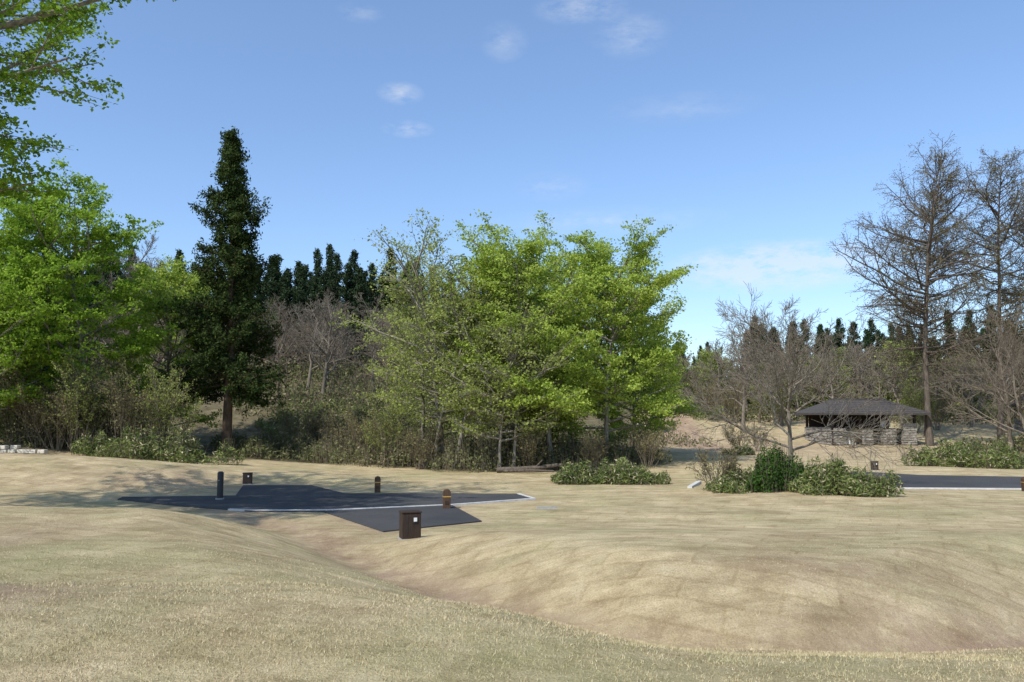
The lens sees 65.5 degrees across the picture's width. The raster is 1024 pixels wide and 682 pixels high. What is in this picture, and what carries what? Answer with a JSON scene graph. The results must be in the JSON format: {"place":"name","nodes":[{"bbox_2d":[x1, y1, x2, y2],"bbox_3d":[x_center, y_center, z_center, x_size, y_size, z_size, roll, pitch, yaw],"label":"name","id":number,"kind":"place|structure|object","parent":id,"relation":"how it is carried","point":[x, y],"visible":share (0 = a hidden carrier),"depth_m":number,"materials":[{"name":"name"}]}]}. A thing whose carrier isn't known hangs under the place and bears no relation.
{"place":"outdoors","nodes":[
{"label":"outdoors","id":0,"kind":"place"},
{"bbox_2d":[0,363,1023,681],"bbox_3d":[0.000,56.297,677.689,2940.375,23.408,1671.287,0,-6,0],"label":"ground","id":1,"kind":"structure","parent":0,"point":[48,499],"depth_m":11.14,"materials":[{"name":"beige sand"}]},
{"bbox_2d":[0,445,47,453],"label":"stone block stack","id":2,"kind":"object","parent":1,"relation":"on","point":[12,449],"visible":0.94,"depth_m":36.75,"materials":[{"name":"grey stone"}]},
{"bbox_2d":[0,262,72,407],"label":"beech tree","id":3,"kind":"object","parent":1,"relation":"on","point":[6,357],"visible":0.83,"depth_m":38.32,"materials":[{"name":"green plant"}]},
{"bbox_2d":[0,357,75,442],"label":"twiggy shrub","id":4,"kind":"object","parent":1,"relation":"on","point":[16,407],"visible":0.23,"depth_m":40.35,"materials":[{"name":"green plant"}]},
{"bbox_2d":[0,210,88,417],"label":"beech tree","id":5,"kind":"object","parent":1,"relation":"on","point":[13,234],"visible":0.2,"depth_m":40.84,"materials":[{"name":"green plant"}]},
{"bbox_2d":[0,361,97,448],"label":"twiggy shrub","id":6,"kind":"object","parent":1,"relation":"on","point":[32,403],"visible":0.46,"depth_m":39.23,"materials":[{"name":"green plant"}]},
{"bbox_2d":[8,379,93,451],"bbox_3d":[-22.645,3.549,38.938,3.656,3.864,4.264,2,-6,-17],"label":"twiggy shrub","id":7,"kind":"object","parent":1,"relation":"on","point":[56,416],"visible":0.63,"depth_m":38.86,"materials":[{"name":"green plant"}]},
{"bbox_2d":[23,350,123,452],"bbox_3d":[-21.357,3.001,39.040,4.960,5.178,4.258,-4,-7,39],"label":"twiggy shrub","id":8,"kind":"object","parent":1,"relation":"on","point":[77,408],"visible":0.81,"depth_m":38.98,"materials":[{"name":"brown plant"}]},
{"bbox_2d":[0,0,175,202],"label":"beech tree","id":9,"kind":"object","parent":1,"relation":"on","point":[49,12],"visible":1,"depth_m":19.69,"materials":[{"name":"green plant"}]},
{"bbox_2d":[0,156,184,444],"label":"beech tree","id":10,"kind":"object","parent":1,"relation":"on","point":[52,234],"visible":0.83,"depth_m":40.47,"materials":[{"name":"green plant"}]},
{"bbox_2d":[0,382,187,452],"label":"undergrowth","id":11,"kind":"object","parent":1,"relation":"on","point":[4,427],"visible":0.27,"depth_m":40.16,"materials":[{"name":"green plant"}]},
{"bbox_2d":[72,345,170,437],"bbox_3d":[-20.640,3.060,41.789,5.412,5.648,4.645,-5,-7,41],"label":"twiggy shrub","id":12,"kind":"object","parent":1,"relation":"on","point":[129,373],"visible":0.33,"depth_m":41.45,"materials":[{"name":"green plant"}]},
{"bbox_2d":[72,228,190,396],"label":"bare tree","id":13,"kind":"object","parent":1,"relation":"on","point":[136,261],"visible":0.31,"depth_m":62.36,"materials":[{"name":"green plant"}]},
{"bbox_2d":[84,360,186,454],"bbox_3d":[-19.169,3.452,40.241,5.330,4.830,4.570,-5,-8,45],"label":"twiggy shrub","id":14,"kind":"object","parent":1,"relation":"on","point":[124,405],"visible":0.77,"depth_m":39.27,"materials":[{"name":"green plant"}]},
{"bbox_2d":[68,421,244,464],"bbox_3d":[-17.099,4.790,38.450,8.466,2.539,3.761,0,-6,0],"label":"shrub","id":15,"kind":"object","parent":1,"relation":"on","point":[137,447],"visible":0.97,"depth_m":38.08,"materials":[{"name":"green plant"}]},
{"bbox_2d":[92,253,221,435],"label":"beech tree","id":16,"kind":"object","parent":1,"relation":"on","point":[168,279],"visible":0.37,"depth_m":46.68,"materials":[{"name":"green plant"}]},
{"bbox_2d":[115,362,203,447],"bbox_3d":[-17.632,3.469,39.990,4.065,4.942,4.735,2,-6,-24],"label":"twiggy shrub","id":17,"kind":"object","parent":1,"relation":"on","point":[162,415],"visible":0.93,"depth_m":39.89,"materials":[{"name":"green plant"}]},
{"bbox_2d":[151,126,290,456],"bbox_3d":[-16.001,-2.728,45.414,7.814,19.022,7.470,0,-6,0],"label":"cedar tree","id":18,"kind":"object","parent":1,"relation":"on","point":[229,299],"visible":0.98,"depth_m":44.62,"materials":[{"name":"green plant"}]},
{"bbox_2d":[242,472,252,484],"bbox_3d":[-10.300,5.370,31.027,0.380,0.484,0.318,1,-6,-6],"label":"power outlet pedestal","id":19,"kind":"object","parent":1,"relation":"on","point":[247,477],"visible":0.94,"depth_m":30.91,"materials":[{"name":"brown metal"}]},
{"bbox_2d":[241,293,315,405],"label":"bare tree","id":20,"kind":"object","parent":1,"relation":"on","point":[284,333],"visible":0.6,"depth_m":57.70,"materials":[{"name":"plant"}]},
{"bbox_2d":[203,421,391,462],"bbox_3d":[-12.591,5.752,46.403,11.862,2.470,6.413,0,-6,0],"label":"bamboo grass patch","id":21,"kind":"object","parent":1,"relation":"on","point":[278,443],"visible":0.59,"depth_m":45.56,"materials":[{"name":"green plant"}]},
{"bbox_2d":[275,404,329,448],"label":"twiggy shrub","id":22,"kind":"object","parent":1,"relation":"on","point":[308,421],"visible":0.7,"depth_m":48.38,"materials":[{"name":"green plant"}]},
{"bbox_2d":[289,288,354,401],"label":"bare tree","id":23,"kind":"object","parent":1,"relation":"on","point":[315,343],"visible":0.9,"depth_m":59.95,"materials":[{"name":"brown plant"}]},
{"bbox_2d":[118,485,528,531],"bbox_3d":[-5.641,5.010,24.672,13.279,0.155,9.312,-3,-6,28],"label":"asphalt parking area","id":24,"kind":"object","parent":1,"relation":"on","point":[264,497],"visible":0.63,"depth_m":24.01,"materials":[{"name":"grey asphalt"}]},
{"bbox_2d":[215,471,223,499],"bbox_3d":[-9.150,4.530,24.981,0.257,0.870,0.257,-5,-8,45],"label":"bollard","id":25,"kind":"object","parent":24,"relation":"on","point":[220,479],"visible":1,"depth_m":24.91,"materials":[{"name":"black metal"}]},
{"bbox_2d":[443,489,450,507],"bbox_3d":[-1.849,4.489,22.571,0.220,0.580,0.184,1,-6,-11],"label":"bollard","id":26,"kind":"object","parent":24,"relation":"on","point":[446,498],"visible":0.92,"depth_m":22.49,"materials":[{"name":"brown wood"}]},
{"bbox_2d":[298,405,356,447],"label":"twiggy shrub","id":27,"kind":"object","parent":1,"relation":"on","point":[329,425],"visible":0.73,"depth_m":47.50,"materials":[{"name":"plant"}]},
{"bbox_2d":[317,416,373,461],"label":"twiggy shrub","id":28,"kind":"object","parent":1,"relation":"on","point":[343,441],"visible":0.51,"depth_m":44.27,"materials":[{"name":"brown plant"}]},
{"bbox_2d":[0,347,714,419],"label":"undergrowth","id":29,"kind":"object","parent":1,"relation":"on","point":[316,372],"visible":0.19,"depth_m":76.62,"materials":[{"name":"green plant"}]},
{"bbox_2d":[254,395,463,445],"bbox_3d":[-10.142,5.322,53.636,14.311,3.832,9.126,0,-6,0],"label":"bamboo grass patch","id":30,"kind":"object","parent":1,"relation":"on","point":[361,405],"visible":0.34,"depth_m":54.02,"materials":[{"name":"green plant"}]},
{"bbox_2d":[328,292,404,391],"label":"bare tree","id":31,"kind":"object","parent":1,"relation":"on","point":[368,311],"visible":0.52,"depth_m":62.31,"materials":[{"name":"brown plant"}]},
{"bbox_2d":[340,401,408,463],"bbox_3d":[-7.078,4.982,42.757,3.290,3.478,3.838,-4,-7,37],"label":"twiggy shrub","id":32,"kind":"object","parent":1,"relation":"on","point":[360,430],"visible":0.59,"depth_m":42.38,"materials":[{"name":"green plant"}]},
{"bbox_2d":[305,415,446,467],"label":"undergrowth","id":33,"kind":"object","parent":1,"relation":"on","point":[360,456],"visible":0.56,"depth_m":42.19,"materials":[{"name":"green plant"}]},
{"bbox_2d":[374,476,380,492],"bbox_3d":[-4.649,4.968,27.548,0.210,0.580,0.176,1,-6,-11],"label":"bollard","id":34,"kind":"object","parent":1,"relation":"on","point":[377,482],"visible":0.95,"depth_m":27.48,"materials":[{"name":"brown wood"}]},
{"bbox_2d":[228,493,535,510],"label":"concrete kerb","id":35,"kind":"structure","parent":1,"relation":"on","point":[457,504],"depth_m":22.77,"materials":[{"name":"grey concrete"}]},
{"bbox_2d":[347,300,431,396],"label":"bare tree","id":36,"kind":"object","parent":1,"relation":"on","point":[373,344],"visible":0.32,"depth_m":58.04,"materials":[{"name":"plant"}]},
{"bbox_2d":[361,400,424,466],"bbox_3d":[-6.403,4.705,41.496,3.608,3.766,3.097,-4,-7,39],"label":"twiggy shrub","id":37,"kind":"object","parent":1,"relation":"on","point":[388,435],"visible":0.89,"depth_m":41.24,"materials":[{"name":"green plant"}]},
{"bbox_2d":[397,510,421,539],"bbox_3d":[-2.150,3.895,16.803,0.460,0.620,0.382,2,-6,-20],"label":"power outlet pedestal","id":38,"kind":"object","parent":1,"relation":"on","point":[409,524],"visible":0.88,"depth_m":16.66,"materials":[{"name":"brown wood"}]},
{"bbox_2d":[394,424,451,469],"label":"twiggy shrub","id":39,"kind":"object","parent":1,"relation":"on","point":[427,453],"visible":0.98,"depth_m":39.05,"materials":[{"name":"brown plant"}]},
{"bbox_2d":[356,269,494,445],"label":"beech tree","id":40,"kind":"object","parent":1,"relation":"on","point":[401,310],"visible":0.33,"depth_m":44.30,"materials":[{"name":"green plant"}]},
{"bbox_2d":[328,207,543,468],"bbox_3d":[-3.946,0.169,39.822,10.924,12.986,9.604,0,-6,0],"label":"beech tree","id":41,"kind":"object","parent":1,"relation":"on","point":[439,412],"visible":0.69,"depth_m":39.03,"materials":[{"name":"green plant"}]},
{"bbox_2d":[233,374,716,448],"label":"undergrowth","id":42,"kind":"object","parent":1,"relation":"on","point":[334,392],"visible":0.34,"depth_m":57.47,"materials":[{"name":"green plant"}]},
{"bbox_2d":[427,295,582,466],"bbox_3d":[-0.106,2.204,38.037,7.743,8.587,7.747,0,-6,0],"label":"beech tree","id":43,"kind":"object","parent":1,"relation":"on","point":[507,347],"visible":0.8,"depth_m":36.90,"materials":[{"name":"green plant"}]},
{"bbox_2d":[413,209,606,463],"bbox_3d":[0.081,0.147,42.600,10.968,13.527,11.075,0,-6,0],"label":"beech tree","id":44,"kind":"object","parent":1,"relation":"on","point":[551,256],"visible":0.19,"depth_m":40.70,"materials":[{"name":"green plant"}]},
{"bbox_2d":[0,238,1023,408],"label":"distant conifer forest","id":45,"kind":"object","parent":1,"relation":"on","point":[304,289],"visible":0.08,"depth_m":99.86,"materials":[{"name":"green plant"}]},
{"bbox_2d":[441,224,607,468],"bbox_3d":[1.115,0.502,39.444,8.608,12.159,9.111,-3,-6,27],"label":"beech tree","id":46,"kind":"object","parent":1,"relation":"on","point":[485,262],"visible":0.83,"depth_m":37.71,"materials":[{"name":"green plant"}]},
{"bbox_2d":[501,428,549,465],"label":"twiggy shrub","id":47,"kind":"object","parent":1,"relation":"on","point":[531,451],"visible":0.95,"depth_m":37.08,"materials":[{"name":"brown plant"}]},
{"bbox_2d":[497,459,561,472],"bbox_3d":[0.802,5.715,36.373,3.019,0.630,0.806,0,-6,0],"label":"fallen log","id":48,"kind":"object","parent":1,"relation":"on","point":[537,468],"visible":0.93,"depth_m":36.51,"materials":[{"name":"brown wood"}]},
{"bbox_2d":[389,425,672,472],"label":"undergrowth","id":49,"kind":"object","parent":1,"relation":"on","point":[479,455],"visible":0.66,"depth_m":39.58,"materials":[{"name":"green plant"}]},
{"bbox_2d":[69,293,1023,426],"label":"distant bare forest","id":50,"kind":"object","parent":1,"relation":"on","point":[878,368],"visible":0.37,"depth_m":78.67,"materials":[{"name":"brown plant"}]},
{"bbox_2d":[536,507,557,508],"bbox_3d":[1.000,4.750,22.649,0.600,0.037,0.500,0,-6,0],"label":"drain grate","id":51,"kind":"object","parent":1,"relation":"on","point":[547,507],"visible":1,"depth_m":22.62,"materials":[{"name":"grey concrete"}]},
{"bbox_2d":[534,238,639,447],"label":"beech tree","id":52,"kind":"object","parent":1,"relation":"on","point":[556,244],"visible":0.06,"depth_m":44.97,"materials":[{"name":"green plant"}]},
{"bbox_2d":[574,429,613,469],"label":"twiggy shrub","id":53,"kind":"object","parent":1,"relation":"on","point":[594,453],"visible":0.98,"depth_m":37.16,"materials":[{"name":"brown plant"}]},
{"bbox_2d":[550,454,670,484],"bbox_3d":[3.769,4.975,31.335,4.617,1.379,2.824,0,-6,0],"label":"bamboo grass patch","id":54,"kind":"object","parent":1,"relation":"on","point":[623,471],"visible":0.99,"depth_m":30.53,"materials":[{"name":"green plant"}]},
{"bbox_2d":[528,215,698,461],"bbox_3d":[4.908,0.063,41.150,9.039,13.092,9.151,2,-6,-18],"label":"beech tree","id":55,"kind":"object","parent":1,"relation":"on","point":[603,271],"visible":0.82,"depth_m":40.27,"materials":[{"name":"green plant"}]},
{"bbox_2d":[620,414,679,467],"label":"twiggy shrub","id":56,"kind":"object","parent":1,"relation":"on","point":[651,440],"visible":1,"depth_m":38.52,"materials":[{"name":"brown plant"}]},
{"bbox_2d":[582,287,723,453],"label":"beech tree","id":57,"kind":"object","parent":1,"relation":"on","point":[686,408],"visible":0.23,"depth_m":47.04,"materials":[{"name":"green plant"}]},
{"bbox_2d":[687,481,700,487],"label":"concrete kerb","id":58,"kind":"structure","parent":1,"relation":"on","point":[694,484],"depth_m":29.06,"materials":[{"name":"grey concrete"}]},
{"bbox_2d":[690,375,740,420],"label":"twiggy shrub","id":59,"kind":"object","parent":1,"relation":"on","point":[709,398],"visible":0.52,"depth_m":73.34,"materials":[{"name":"plant"}]},
{"bbox_2d":[685,441,749,483],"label":"twiggy shrub","id":60,"kind":"object","parent":1,"relation":"on","point":[733,463],"visible":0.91,"depth_m":27.00,"materials":[{"name":"brown plant"}]},
{"bbox_2d":[705,379,752,422],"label":"twiggy shrub","id":61,"kind":"object","parent":1,"relation":"on","point":[732,403],"visible":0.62,"depth_m":71.77,"materials":[{"name":"plant"}]},
{"bbox_2d":[696,332,774,432],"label":"bare tree","id":62,"kind":"object","parent":1,"relation":"on","point":[742,401],"visible":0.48,"depth_m":66.10,"materials":[{"name":"brown plant"}]},
{"bbox_2d":[721,424,754,446],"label":"twiggy shrub","id":63,"kind":"object","parent":1,"relation":"on","point":[732,440],"visible":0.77,"depth_m":50.60,"materials":[{"name":"brown plant"}]},
{"bbox_2d":[703,465,774,493],"bbox_3d":[7.612,4.526,26.718,2.420,1.180,2.118,4,-7,-36],"label":"bamboo grass patch","id":64,"kind":"object","parent":1,"relation":"on","point":[735,481],"visible":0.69,"depth_m":26.34,"materials":[{"name":"green plant"}]},
{"bbox_2d":[723,441,756,455],"bbox_3d":[13.921,6.584,48.546,2.136,0.931,2.006,0,-6,0],"label":"bamboo grass patch","id":65,"kind":"object","parent":1,"relation":"on","point":[745,449],"visible":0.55,"depth_m":48.18,"materials":[{"name":"green plant"}]},
{"bbox_2d":[744,426,776,450],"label":"twiggy shrub","id":66,"kind":"object","parent":1,"relation":"on","point":[755,440],"visible":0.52,"depth_m":51.85,"materials":[{"name":"brown plant"}]},
{"bbox_2d":[749,370,797,426],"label":"twiggy shrub","id":67,"kind":"object","parent":1,"relation":"on","point":[777,407],"visible":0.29,"depth_m":69.51,"materials":[{"name":"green plant"}]},
{"bbox_2d":[749,339,802,425],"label":"bare tree","id":68,"kind":"object","parent":1,"relation":"on","point":[781,422],"visible":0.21,"depth_m":69.63,"materials":[{"name":"brown plant"}]},
{"bbox_2d":[743,441,809,492],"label":"azalea bush","id":69,"kind":"object","parent":1,"relation":"on","point":[772,466],"visible":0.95,"depth_m":25.81,"materials":[{"name":"green plant"}]},
{"bbox_2d":[677,281,924,479],"bbox_3d":[10.460,1.688,28.277,7.852,7.608,8.578,-5,-7,43],"label":"bare cherry tree","id":70,"kind":"object","parent":1,"relation":"on","point":[786,371],"visible":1,"depth_m":28.32,"materials":[{"name":"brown plant"}]},
{"bbox_2d":[797,460,822,485],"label":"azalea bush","id":71,"kind":"object","parent":1,"relation":"on","point":[804,468],"visible":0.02,"depth_m":26.39,"materials":[{"name":"green plant"}]},
{"bbox_2d":[668,398,1016,424],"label":"undergrowth","id":72,"kind":"object","parent":1,"relation":"on","point":[748,413],"visible":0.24,"depth_m":73.75,"materials":[{"name":"plant"}]},
{"bbox_2d":[787,453,905,496],"bbox_3d":[10.466,4.217,25.215,3.227,1.428,2.326,1,-6,-11],"label":"bamboo grass patch","id":73,"kind":"object","parent":1,"relation":"on","point":[831,477],"visible":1,"depth_m":24.81,"materials":[{"name":"green plant"}]},
{"bbox_2d":[842,428,863,447],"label":"twiggy shrub","id":74,"kind":"object","parent":1,"relation":"on","point":[854,439],"visible":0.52,"depth_m":55.50,"materials":[{"name":"brown plant"}]},
{"bbox_2d":[795,398,930,444],"bbox_3d":[26.000,5.997,59.700,7.695,3.377,5.985,0,-6,-3],"label":"stone picnic shelter","id":75,"kind":"object","parent":1,"relation":"on","point":[811,412],"visible":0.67,"depth_m":58.37,"materials":[{"name":"grey stone"}]},
{"bbox_2d":[870,461,878,470],"bbox_3d":[17.700,6.109,38.893,0.360,0.484,0.302,-1,-6,6],"label":"power outlet pedestal","id":76,"kind":"object","parent":1,"relation":"on","point":[873,468],"visible":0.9,"depth_m":38.78,"materials":[{"name":"brown metal"}]},
{"bbox_2d":[882,379,936,433],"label":"twiggy shrub","id":77,"kind":"object","parent":1,"relation":"on","point":[913,404],"visible":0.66,"depth_m":65.30,"materials":[{"name":"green plant"}]},
{"bbox_2d":[854,182,996,435],"bbox_3d":[34.026,-2.706,64.630,9.717,21.334,9.760,-5,-7,40],"label":"larch tree","id":78,"kind":"object","parent":1,"relation":"on","point":[899,334],"visible":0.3,"depth_m":64.91,"materials":[{"name":"brown plant"}]},
{"bbox_2d":[828,131,1023,445],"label":"larch tree","id":79,"kind":"object","parent":1,"relation":"on","point":[917,310],"visible":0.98,"depth_m":57.90,"materials":[{"name":"brown plant"}]},
{"bbox_2d":[903,381,961,430],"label":"twiggy shrub","id":80,"kind":"object","parent":1,"relation":"on","point":[938,404],"visible":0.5,"depth_m":67.70,"materials":[{"name":"plant"}]},
{"bbox_2d":[850,472,1021,487],"bbox_3d":[26.638,5.780,32.666,27.424,0.155,9.186,0,-6,5],"label":"asphalt parking area","id":81,"kind":"object","parent":1,"relation":"on","point":[937,481],"visible":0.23,"depth_m":31.91,"materials":[{"name":"grey asphalt"}]},
{"bbox_2d":[895,487,1020,489],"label":"concrete kerb","id":82,"kind":"structure","parent":1,"relation":"on","point":[960,488],"depth_m":28.76,"materials":[{"name":"grey concrete"}]},
{"bbox_2d":[900,430,1023,468],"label":"bamboo grass patch","id":83,"kind":"object","parent":1,"relation":"on","point":[958,455],"visible":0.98,"depth_m":41.09,"materials":[{"name":"green plant"}]},
{"bbox_2d":[913,145,1023,442],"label":"larch tree","id":84,"kind":"object","parent":1,"relation":"on","point":[1014,291],"visible":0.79,"depth_m":59.47,"materials":[{"name":"brown plant"}]},
{"bbox_2d":[916,301,1023,449],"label":"bare tree","id":85,"kind":"object","parent":1,"relation":"on","point":[1009,435],"visible":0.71,"depth_m":49.19,"materials":[{"name":"grey plant"}]},
{"bbox_2d":[943,303,1023,434],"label":"bare tree","id":86,"kind":"object","parent":1,"relation":"on","point":[1013,378],"visible":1,"depth_m":42.71,"materials":[{"name":"grey plant"}]},
{"bbox_2d":[948,432,1023,455],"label":"undergrowth","id":87,"kind":"object","parent":1,"relation":"on","point":[1017,443],"visible":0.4,"depth_m":51.29,"materials":[{"name":"green plant"}]},
{"bbox_2d":[959,192,1023,366],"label":"larch tree","id":88,"kind":"object","parent":1,"relation":"on","point":[1018,255],"visible":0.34,"depth_m":62.83,"materials":[{"name":"brown plant"}]},
{"bbox_2d":[992,343,1023,413],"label":"bare tree","id":89,"kind":"object","parent":1,"relation":"on","point":[1011,389],"visible":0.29,"depth_m":52.37,"materials":[{"name":"grey plant"}]},
{"bbox_2d":[1021,477,1023,490],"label":"bollard","id":90,"kind":"object","parent":1,"relation":"on","point":[1022,483],"visible":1,"depth_m":28.05,"materials":[{"name":"brown wood"}]},
{"bbox_2d":[0,0,1023,386],"label":"sky","id":91,"kind":"structure","parent":0,"point":[755,129],"materials":[{"name":"blue"}]},
{"bbox_2d":[1010,395,1023,430],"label":"stone picnic shelter","id":92,"kind":"object","parent":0,"point":[1017,422],"visible":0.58,"depth_m":67.29,"materials":[{"name":"grey stone"}]}
]}

